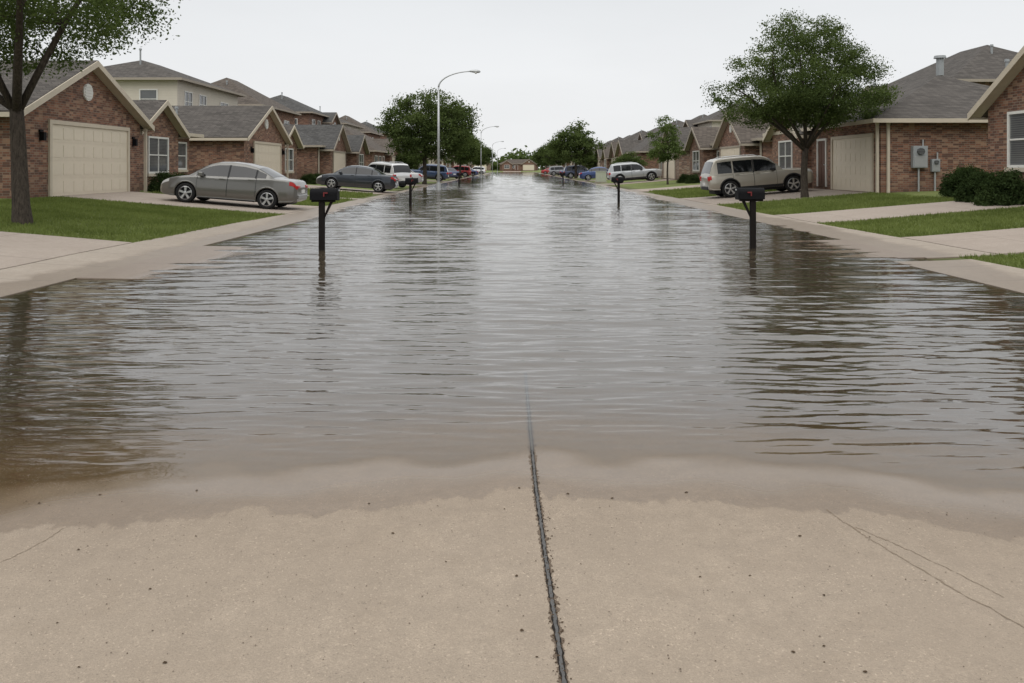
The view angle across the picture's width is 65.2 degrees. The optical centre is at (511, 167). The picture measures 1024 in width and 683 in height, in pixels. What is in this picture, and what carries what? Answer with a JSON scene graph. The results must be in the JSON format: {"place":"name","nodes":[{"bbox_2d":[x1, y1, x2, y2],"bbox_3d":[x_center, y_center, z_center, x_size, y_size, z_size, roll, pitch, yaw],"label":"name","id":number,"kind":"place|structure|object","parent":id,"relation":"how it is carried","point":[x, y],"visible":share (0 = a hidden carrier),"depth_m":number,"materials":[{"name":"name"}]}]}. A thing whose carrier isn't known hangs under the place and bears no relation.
{"place":"outdoors","nodes":[
{"label":"outdoors","id":0,"kind":"place"},
{"bbox_2d":[0,231,131,269],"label":"driveway","id":1,"kind":"structure","parent":0,"point":[18,249],"depth_m":13.76,"materials":[{"name":"concrete"}]},
{"bbox_2d":[76,246,288,280],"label":"driveway","id":2,"kind":"structure","parent":0,"point":[168,262],"depth_m":12.33,"materials":[{"name":"concrete"}]},
{"bbox_2d":[54,192,318,214],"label":"driveway","id":3,"kind":"structure","parent":0,"point":[152,198],"depth_m":27.34,"materials":[{"name":"concrete"}]},
{"bbox_2d":[160,162,307,208],"bbox_3d":[-9.629,0.530,27.900,4.764,1.510,2.049,5,0,0],"label":"parked car","id":4,"kind":"object","parent":3,"relation":"on","point":[264,187],"visible":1,"depth_m":27.03,"materials":[{"name":"paint"}]},
{"bbox_2d":[0,172,491,298],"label":"sidewalk","id":5,"kind":"structure","parent":0,"point":[16,280],"depth_m":13.79,"materials":[{"name":"concrete"}]},
{"bbox_2d":[308,185,397,193],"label":"driveway","id":6,"kind":"structure","parent":0,"point":[351,189],"depth_m":48.27,"materials":[{"name":"concrete"}]},
{"bbox_2d":[316,165,398,192],"bbox_3d":[-9.235,0.593,48.000,4.764,1.510,2.049,4,0,0],"label":"parked car","id":7,"kind":"object","parent":6,"relation":"on","point":[360,176],"visible":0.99,"depth_m":47.13,"materials":[{"name":"paint"}]},
{"bbox_2d":[0,171,1023,682],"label":"road","id":8,"kind":"structure","parent":0,"point":[252,489],"depth_m":3.33,"materials":[{"name":"concrete"}]},
{"bbox_2d":[4,501,1017,682],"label":"pebbles","id":9,"kind":"object","parent":8,"relation":"on","point":[507,605],"visible":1,"depth_m":2.77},
{"bbox_2d":[525,372,566,682],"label":"expansion joint","id":10,"kind":"object","parent":8,"relation":"on","point":[551,602],"visible":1,"depth_m":3.01,"materials":[{"name":"black rubber"}]},
{"bbox_2d":[523,372,569,682],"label":"expansion joint edge","id":11,"kind":"object","parent":8,"relation":"on","point":[555,597],"visible":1,"depth_m":3.18,"materials":[{"name":"grey concrete"}]},
{"bbox_2d":[536,507,571,681],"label":"joint debris","id":12,"kind":"object","parent":8,"relation":"on","point":[552,598],"visible":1,"depth_m":2.72,"materials":[{"name":"black plant"}]},
{"bbox_2d":[827,509,1023,627],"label":"crack","id":13,"kind":"object","parent":8,"relation":"on","point":[920,568],"visible":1,"depth_m":2.94,"materials":[{"name":"grey concrete"}]},
{"bbox_2d":[856,527,1002,596],"bbox_3d":[1.564,1.478,3.030,0.026,0.010,0.622,0,0,-26],"label":"crack","id":14,"kind":"object","parent":8,"relation":"on","point":[930,560],"visible":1,"depth_m":3.02,"materials":[{"name":"grey concrete"}]},
{"bbox_2d":[0,172,1023,430],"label":"water","id":15,"kind":"structure","parent":0,"point":[500,262],"depth_m":8.99,"materials":[{"name":"liquid"}]},
{"bbox_2d":[0,168,1023,351],"bbox_3d":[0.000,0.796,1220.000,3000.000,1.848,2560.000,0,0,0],"label":"ground","id":16,"kind":"structure","parent":0,"point":[7,343],"depth_m":9.95,"materials":[{"name":"beige concrete"}]},
{"bbox_2d":[0,0,180,224],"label":"shade tree","id":17,"kind":"object","parent":16,"relation":"on","point":[26,15],"visible":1,"depth_m":17.08,"materials":[{"name":"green plant"}]},
{"bbox_2d":[0,60,203,198],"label":"house","id":18,"kind":"structure","parent":16,"relation":"on","point":[99,130],"depth_m":27.59,"materials":[{"name":"brown brick"}]},
{"bbox_2d":[48,119,129,196],"bbox_3d":[-14.575,-0.290,27.800,0.090,2.480,5.260,0,0,0],"label":"garage door","id":19,"kind":"structure","parent":18,"relation":"in","point":[84,158],"depth_m":27.41,"materials":[{"name":"beige paint"}]},
{"bbox_2d":[147,136,168,175],"bbox_3d":[-15.065,-0.490,34.100,0.110,1.680,2.100,0,0,0],"label":"window","id":20,"kind":"structure","parent":18,"relation":"in","point":[157,147],"depth_m":34.04,"materials":[{"name":"white paint"}]},
{"bbox_2d":[178,142,187,171],"bbox_3d":[-16.265,-0.540,39.350,0.110,1.480,1.400,0,0,0],"label":"window","id":21,"kind":"structure","parent":18,"relation":"in","point":[182,146],"depth_m":39.54,"materials":[{"name":"white paint"}]},
{"bbox_2d":[147,170,180,191],"bbox_3d":[-13.866,0.579,32.284,1.675,1.014,1.721,0,0,45],"label":"shrub","id":22,"kind":"object","parent":16,"relation":"on","point":[160,178],"visible":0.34,"depth_m":32.04,"materials":[{"name":"green plant"}]},
{"bbox_2d":[104,48,245,105],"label":"two storey house","id":23,"kind":"structure","parent":16,"relation":"on","point":[140,79],"depth_m":55.59,"materials":[{"name":"white paint"}]},
{"bbox_2d":[139,89,157,99],"bbox_3d":[-24.750,-4.700,54.480,1.260,1.360,0.080,0,0,0],"label":"window","id":24,"kind":"structure","parent":23,"relation":"in","point":[144,94],"depth_m":54.49,"materials":[{"name":"white glass"}]},
{"bbox_2d":[184,91,192,105],"bbox_3d":[-22.780,-4.650,56.300,0.080,1.460,1.360,0,0,0],"label":"window","id":25,"kind":"structure","parent":23,"relation":"in","point":[188,96],"depth_m":56.27,"materials":[{"name":"white glass"}]},
{"bbox_2d":[199,94,206,105],"bbox_3d":[-22.780,-4.650,58.900,0.080,1.460,1.360,0,0,0],"label":"window","id":26,"kind":"structure","parent":23,"relation":"in","point":[202,98],"depth_m":58.87,"materials":[{"name":"white glass"}]},
{"bbox_2d":[172,106,304,178],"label":"house","id":27,"kind":"structure","parent":16,"relation":"on","point":[262,136],"depth_m":45.77,"materials":[{"name":"brown brick"}]},
{"bbox_2d":[253,141,281,173],"bbox_3d":[-14.575,-0.290,47.800,0.090,2.480,5.260,0,0,0],"label":"garage door","id":28,"kind":"structure","parent":27,"relation":"in","point":[267,154],"depth_m":47.86,"materials":[{"name":"beige paint"}]},
{"bbox_2d":[285,148,293,172],"bbox_3d":[-15.065,-0.490,54.100,0.110,1.680,2.100,0,0,0],"label":"window","id":29,"kind":"structure","parent":27,"relation":"in","point":[290,151],"depth_m":54.24,"materials":[{"name":"white paint"}]},
{"bbox_2d":[0,171,503,404],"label":"kerb","id":30,"kind":"structure","parent":16,"relation":"on","point":[16,394],"depth_m":5.52,"materials":[{"name":"concrete"}]},
{"bbox_2d":[211,78,300,124],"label":"two storey house","id":31,"kind":"structure","parent":16,"relation":"on","point":[285,114],"depth_m":75.97,"materials":[{"name":"white paint"}]},
{"bbox_2d":[271,92,341,124],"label":"two storey house","id":32,"kind":"structure","parent":16,"relation":"on","point":[310,116],"depth_m":92.78,"materials":[{"name":"brown brick"}]},
{"bbox_2d":[299,173,316,183],"bbox_3d":[-13.629,0.725,53.510,1.379,0.835,1.417,0,0,39],"label":"shrub","id":33,"kind":"object","parent":16,"relation":"on","point":[308,178],"visible":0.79,"depth_m":53.28,"materials":[{"name":"green plant"}]},
{"bbox_2d":[310,188,339,250],"bbox_3d":[-3.408,1.100,14.594,0.525,1.480,0.220,0,0,0],"label":"mailbox","id":34,"kind":"object","parent":16,"relation":"on","point":[321,196],"visible":0.92,"depth_m":14.55,"materials":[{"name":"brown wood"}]},
{"bbox_2d":[283,123,369,178],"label":"house","id":35,"kind":"structure","parent":16,"relation":"on","point":[327,149],"depth_m":65.81,"materials":[{"name":"brown brick"}]},
{"bbox_2d":[333,151,345,172],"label":"garage door","id":36,"kind":"structure","parent":35,"relation":"in","point":[339,157],"depth_m":67.22,"materials":[{"name":"beige paint"}]},
{"bbox_2d":[359,154,363,165],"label":"window","id":37,"kind":"structure","parent":35,"relation":"in","point":[361,156],"depth_m":76.99,"materials":[{"name":"white paint"}]},
{"bbox_2d":[319,106,364,131],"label":"two storey house","id":38,"kind":"structure","parent":16,"relation":"on","point":[350,125],"depth_m":113.64,"materials":[{"name":"beige paint"}]},
{"bbox_2d":[339,115,383,138],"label":"two storey house","id":39,"kind":"structure","parent":16,"relation":"on","point":[370,132],"depth_m":129.99,"materials":[{"name":"beige paint"}]},
{"bbox_2d":[334,123,401,165],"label":"house","id":40,"kind":"structure","parent":16,"relation":"on","point":[378,150],"depth_m":90.10,"materials":[{"name":"brown brick"}]},
{"bbox_2d":[362,120,392,138],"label":"two storey house","id":41,"kind":"structure","parent":16,"relation":"on","point":[369,125],"depth_m":146.41,"materials":[{"name":"beige paint"}]},
{"bbox_2d":[368,161,411,187],"bbox_3d":[-9.550,0.413,58.458,4.810,1.869,2.083,4,3,40],"label":"parked car","id":42,"kind":"object","parent":16,"relation":"on","point":[401,171],"visible":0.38,"depth_m":57.05,"materials":[{"name":"paint"}]},
{"bbox_2d":[405,178,418,205],"bbox_3d":[-3.938,1.120,31.494,0.525,1.480,0.220,0,0,0],"label":"mailbox","id":43,"kind":"object","parent":16,"relation":"on","point":[411,181],"visible":0.87,"depth_m":31.45,"materials":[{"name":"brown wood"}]},
{"bbox_2d":[395,153,432,169],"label":"shade tree","id":44,"kind":"object","parent":16,"relation":"on","point":[406,160],"visible":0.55,"depth_m":96.03,"materials":[{"name":"green plant"}]},
{"bbox_2d":[408,170,423,184],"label":"parked car","id":45,"kind":"object","parent":16,"relation":"on","point":[420,176],"visible":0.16,"depth_m":67.19,"materials":[{"name":"paint"}]},
{"bbox_2d":[373,87,483,183],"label":"shade tree","id":46,"kind":"object","parent":16,"relation":"on","point":[416,135],"visible":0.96,"depth_m":71.52,"materials":[{"name":"green plant"}]},
{"bbox_2d":[410,164,448,180],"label":"parked car","id":47,"kind":"object","parent":16,"relation":"on","point":[432,172],"visible":0.58,"depth_m":87.14,"materials":[{"name":"paint"}]},
{"bbox_2d":[446,167,458,178],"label":"parked car","id":48,"kind":"object","parent":16,"relation":"on","point":[453,172],"visible":0.32,"depth_m":106.10,"materials":[{"name":"paint"}]},
{"bbox_2d":[436,70,480,189],"bbox_3d":[-3.684,-2.461,55.000,3.042,8.623,0.309,0,0,0],"label":"street lamp","id":49,"kind":"object","parent":16,"relation":"on","point":[438,185],"visible":0.94,"depth_m":54.95,"materials":[{"name":"metal"}]},
{"bbox_2d":[452,165,471,176],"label":"parked car","id":50,"kind":"object","parent":16,"relation":"on","point":[466,170],"visible":0.38,"depth_m":127.17,"materials":[{"name":"paint"}]},
{"bbox_2d":[441,132,486,177],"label":"shade tree","id":51,"kind":"object","parent":16,"relation":"on","point":[473,154],"visible":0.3,"depth_m":116.73,"materials":[{"name":"green plant"}]},
{"bbox_2d":[449,133,486,165],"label":"shade tree","id":52,"kind":"object","parent":16,"relation":"on","point":[479,153],"visible":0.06,"depth_m":150.38,"materials":[{"name":"green plant"}]},
{"bbox_2d":[463,161,490,170],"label":"house","id":53,"kind":"structure","parent":16,"relation":"on","point":[487,167],"depth_m":334.00,"materials":[{"name":"beige paint"}]},
{"bbox_2d":[472,143,495,166],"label":"shade tree","id":54,"kind":"object","parent":16,"relation":"on","point":[486,157],"visible":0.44,"depth_m":204.23,"materials":[{"name":"green plant"}]},
{"bbox_2d":[444,145,544,170],"bbox_3d":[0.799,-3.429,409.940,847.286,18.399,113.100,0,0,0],"label":"woodland","id":55,"kind":"object","parent":16,"relation":"on","point":[513,155],"depth_m":371.36,"materials":[{"name":"green plant"}]},
{"bbox_2d":[0,186,1023,268],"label":"grass","id":56,"kind":"structure","parent":16,"relation":"on","point":[108,209],"depth_m":20.32,"materials":[{"name":"green plant"}]},
{"bbox_2d":[499,159,537,170],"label":"house","id":57,"kind":"structure","parent":16,"relation":"on","point":[518,165],"depth_m":338.00,"materials":[{"name":"brown brick"}]},
{"bbox_2d":[531,142,553,173],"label":"shade tree","id":58,"kind":"object","parent":16,"relation":"on","point":[536,154],"visible":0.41,"depth_m":203.85,"materials":[{"name":"green plant"}]},
{"bbox_2d":[538,138,570,166],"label":"shade tree","id":59,"kind":"object","parent":16,"relation":"on","point":[552,158],"visible":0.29,"depth_m":157.21,"materials":[{"name":"green plant"}]},
{"bbox_2d":[546,117,611,177],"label":"shade tree","id":60,"kind":"object","parent":16,"relation":"on","point":[578,142],"visible":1,"depth_m":110.91,"materials":[{"name":"green plant"}]},
{"bbox_2d":[572,148,597,168],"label":"shade tree","id":61,"kind":"object","parent":16,"relation":"on","point":[590,164],"visible":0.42,"depth_m":134.28,"materials":[{"name":"green plant"}]},
{"bbox_2d":[579,167,607,180],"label":"parked car","id":62,"kind":"object","parent":16,"relation":"on","point":[589,174],"visible":0.54,"depth_m":92.17,"materials":[{"name":"paint"}]},
{"bbox_2d":[594,171,607,182],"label":"utility cabinet","id":63,"kind":"object","parent":16,"relation":"on","point":[600,176],"visible":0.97,"depth_m":79.60,"materials":[{"name":"beige metal"}]},
{"bbox_2d":[595,146,609,166],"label":"house","id":64,"kind":"structure","parent":16,"relation":"on","point":[600,162],"depth_m":130.14,"materials":[{"name":"beige paint"}]},
{"bbox_2d":[601,142,617,168],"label":"house","id":65,"kind":"structure","parent":16,"relation":"on","point":[607,155],"depth_m":119.40,"materials":[{"name":"beige paint"}]},
{"bbox_2d":[611,177,623,202],"bbox_3d":[4.537,1.120,34.494,0.525,1.480,0.220,0,0,0],"label":"mailbox","id":66,"kind":"object","parent":16,"relation":"on","point":[617,180],"visible":0.9,"depth_m":34.45,"materials":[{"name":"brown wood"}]},
{"bbox_2d":[613,130,645,141],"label":"two storey house","id":67,"kind":"structure","parent":16,"relation":"on","point":[635,135],"depth_m":167.06,"materials":[{"name":"beige paint"}]},
{"bbox_2d":[610,151,649,168],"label":"shrub","id":68,"kind":"object","parent":16,"relation":"on","point":[625,157],"visible":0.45,"depth_m":85.17,"materials":[{"name":"green plant"}]},
{"bbox_2d":[614,125,677,168],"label":"house","id":69,"kind":"structure","parent":16,"relation":"on","point":[642,147],"depth_m":94.84,"materials":[{"name":"beige paint"}]},
{"bbox_2d":[638,119,683,139],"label":"two storey house","id":70,"kind":"structure","parent":16,"relation":"on","point":[642,136],"depth_m":134.52,"materials":[{"name":"beige paint"}]},
{"bbox_2d":[643,115,688,184],"bbox_3d":[11.886,-1.193,61.005,3.670,5.722,3.248,0,0,0],"label":"young tree","id":71,"kind":"object","parent":16,"relation":"on","point":[663,148],"visible":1,"depth_m":60.77,"materials":[{"name":"green plant"}]},
{"bbox_2d":[676,174,688,182],"bbox_3d":[13.389,0.806,61.971,1.417,0.835,1.379,0,0,41],"label":"shrub","id":72,"kind":"object","parent":16,"relation":"on","point":[681,178],"visible":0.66,"depth_m":61.79,"materials":[{"name":"green plant"}]},
{"bbox_2d":[657,126,710,179],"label":"house","id":73,"kind":"structure","parent":16,"relation":"on","point":[677,168],"depth_m":70.06,"materials":[{"name":"beige paint"}]},
{"bbox_2d":[663,151,674,178],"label":"garage door","id":74,"kind":"structure","parent":73,"relation":"in","point":[671,166],"depth_m":72.08,"materials":[{"name":"beige paint"}]},
{"bbox_2d":[685,173,699,183],"bbox_3d":[13.407,0.792,59.030,1.417,0.835,1.379,0,0,33],"label":"shrub","id":75,"kind":"object","parent":16,"relation":"on","point":[694,178],"visible":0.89,"depth_m":58.68,"materials":[{"name":"green plant"}]},
{"bbox_2d":[683,104,754,126],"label":"two storey house","id":76,"kind":"structure","parent":16,"relation":"on","point":[713,120],"depth_m":95.32,"materials":[{"name":"white paint"}]},
{"bbox_2d":[684,112,771,177],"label":"house","id":77,"kind":"structure","parent":16,"relation":"on","point":[703,145],"depth_m":53.47,"materials":[{"name":"brown brick"}]},
{"bbox_2d":[692,150,699,172],"bbox_3d":[14.165,-0.490,61.600,0.110,1.680,2.300,0,0,0],"label":"window","id":78,"kind":"structure","parent":77,"relation":"in","point":[695,154],"depth_m":61.50,"materials":[{"name":"white glass"}]},
{"bbox_2d":[720,145,740,157],"bbox_3d":[14.275,-0.240,52.400,0.090,2.380,4.860,0,0,0],"label":"garage door","id":79,"kind":"structure","parent":77,"relation":"in","point":[728,150],"depth_m":52.25,"materials":[{"name":"beige paint"}]},
{"bbox_2d":[735,187,764,248],"bbox_3d":[4.438,1.100,14.944,0.525,1.480,0.220,0,0,0],"label":"mailbox","id":80,"kind":"object","parent":16,"relation":"on","point":[752,196],"visible":0.88,"depth_m":14.90,"materials":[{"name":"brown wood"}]},
{"bbox_2d":[520,171,1023,405],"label":"kerb","id":81,"kind":"structure","parent":16,"relation":"on","point":[1014,398],"depth_m":5.53,"materials":[{"name":"concrete"}]},
{"bbox_2d":[700,8,904,197],"bbox_3d":[11.586,-2.466,32.187,7.065,8.145,7.446,0,0,-42],"label":"shade tree","id":82,"kind":"object","parent":16,"relation":"on","point":[803,99],"visible":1,"depth_m":31.03,"materials":[{"name":"green plant"}]},
{"bbox_2d":[763,55,1009,192],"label":"house","id":83,"kind":"structure","parent":16,"relation":"on","point":[871,154],"depth_m":31.68,"materials":[{"name":"brown brick"}]},
{"bbox_2d":[778,140,792,167],"bbox_3d":[13.780,-0.600,40.300,0.080,1.560,1.960,0,0,0],"label":"window","id":84,"kind":"structure","parent":83,"relation":"in","point":[785,148],"depth_m":40.28,"materials":[{"name":"white glass"}]},
{"bbox_2d":[817,138,826,186],"bbox_3d":[14.265,-0.250,36.850,0.110,2.200,1.100,0,0,0],"label":"door","id":85,"kind":"structure","parent":83,"relation":"in","point":[821,143],"depth_m":36.79,"materials":[{"name":"white paint"}]},
{"bbox_2d":[831,133,873,191],"bbox_3d":[14.275,-0.215,33.675,0.090,2.330,4.110,0,0,0],"label":"garage door","id":86,"kind":"structure","parent":83,"relation":"in","point":[852,156],"depth_m":33.46,"materials":[{"name":"beige paint"}]},
{"bbox_2d":[911,140,927,191],"bbox_3d":[15.720,0.050,30.835,0.560,2.300,0.310,0,0,0],"label":"electric meter box","id":87,"kind":"object","parent":83,"relation":"attached to","point":[919,157],"visible":0.95,"depth_m":30.77,"materials":[{"name":"grey paint"}]},
{"bbox_2d":[930,152,939,190],"bbox_3d":[16.350,0.300,30.865,0.320,1.800,0.250,0,0,0],"label":"electric meter box","id":88,"kind":"object","parent":83,"relation":"attached to","point":[934,165],"visible":0.96,"depth_m":30.83,"materials":[{"name":"grey paint"}]},
{"bbox_2d":[857,44,1017,99],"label":"two storey house","id":89,"kind":"structure","parent":16,"relation":"on","point":[984,65],"depth_m":48.10,"materials":[{"name":"white paint"}]},
{"bbox_2d":[937,163,983,196],"bbox_3d":[15.067,0.439,26.617,1.721,1.192,1.675,0,0,-44],"label":"shrub","id":90,"kind":"object","parent":16,"relation":"on","point":[948,186],"visible":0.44,"depth_m":26.52,"materials":[{"name":"green plant"}]},
{"bbox_2d":[952,169,991,201],"bbox_3d":[14.017,0.561,23.907,1.537,1.094,1.579,0,0,32],"label":"shrub","id":91,"kind":"object","parent":16,"relation":"on","point":[965,192],"visible":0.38,"depth_m":23.83,"materials":[{"name":"green plant"}]},
{"bbox_2d":[967,46,1023,194],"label":"house","id":92,"kind":"structure","parent":16,"relation":"on","point":[999,105],"depth_m":23.20,"materials":[{"name":"brown brick"}]},
{"bbox_2d":[1004,110,1023,171],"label":"window","id":93,"kind":"structure","parent":92,"relation":"in","point":[1015,119],"depth_m":22.85,"materials":[{"name":"white paint"}]},
{"bbox_2d":[969,167,1023,205],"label":"shrub","id":94,"kind":"object","parent":16,"relation":"on","point":[1002,187],"visible":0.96,"depth_m":22.02,"materials":[{"name":"green plant"}]},
{"bbox_2d":[0,0,1023,167],"label":"sky","id":95,"kind":"structure","parent":0,"point":[615,66],"materials":[{"name":"white"}]},
{"bbox_2d":[601,179,672,184],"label":"driveway","id":96,"kind":"structure","parent":0,"point":[638,182],"depth_m":71.65,"materials":[{"name":"concrete"}]},
{"bbox_2d":[607,162,661,180],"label":"parked car","id":97,"kind":"object","parent":96,"relation":"on","point":[631,171],"visible":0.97,"depth_m":72.14,"materials":[{"name":"paint"}]},
{"bbox_2d":[629,185,699,191],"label":"driveway","id":98,"kind":"structure","parent":0,"point":[663,188],"depth_m":52.87,"materials":[{"name":"concrete"}]},
{"bbox_2d":[534,172,995,258],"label":"sidewalk","id":99,"kind":"structure","parent":0,"point":[926,250],"depth_m":17.92,"materials":[{"name":"concrete"}]},
{"bbox_2d":[680,188,873,204],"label":"driveway","id":100,"kind":"structure","parent":0,"point":[769,196],"depth_m":34.59,"materials":[{"name":"concrete"}]},
{"bbox_2d":[700,154,813,197],"bbox_3d":[11.213,0.284,36.900,4.810,1.869,2.083,-5,0,0],"label":"parked car","id":101,"kind":"object","parent":100,"relation":"on","point":[724,176],"visible":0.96,"depth_m":36.04,"materials":[{"name":"paint"}]},
{"bbox_2d":[782,240,923,259],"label":"driveway","id":102,"kind":"structure","parent":0,"point":[880,253],"depth_m":14.39,"materials":[{"name":"concrete"}]},
{"bbox_2d":[776,201,1023,222],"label":"driveway","id":103,"kind":"structure","parent":0,"point":[885,212],"depth_m":22.75,"materials":[{"name":"concrete"}]},
{"bbox_2d":[893,259,1023,292],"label":"sidewalk","id":104,"kind":"structure","parent":0,"point":[1007,278],"depth_m":11.42,"materials":[{"name":"concrete"}]},
{"bbox_2d":[901,228,1023,254],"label":"driveway","id":105,"kind":"structure","parent":0,"point":[1004,241],"depth_m":15.23,"materials":[{"name":"concrete"}]},
{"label":"driveway","id":106,"kind":"structure","parent":0,"visible":0},
{"bbox_2d":[472,166,485,173],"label":"parked car","id":107,"kind":"object","parent":106,"relation":"on","point":[477,168],"visible":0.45,"depth_m":187.16,"materials":[{"name":"paint"}]},
{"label":"driveway","id":108,"kind":"structure","parent":0,"visible":0},
{"bbox_2d":[563,165,587,178],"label":"parked car","id":109,"kind":"object","parent":108,"relation":"on","point":[569,170],"visible":0.66,"depth_m":112.15,"materials":[{"name":"paint"}]},
{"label":"driveway","id":110,"kind":"structure","parent":0,"visible":0},
{"bbox_2d":[548,166,563,175],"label":"parked car","id":111,"kind":"object","parent":110,"relation":"on","point":[553,170],"visible":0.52,"depth_m":152.16,"materials":[{"name":"paint"}]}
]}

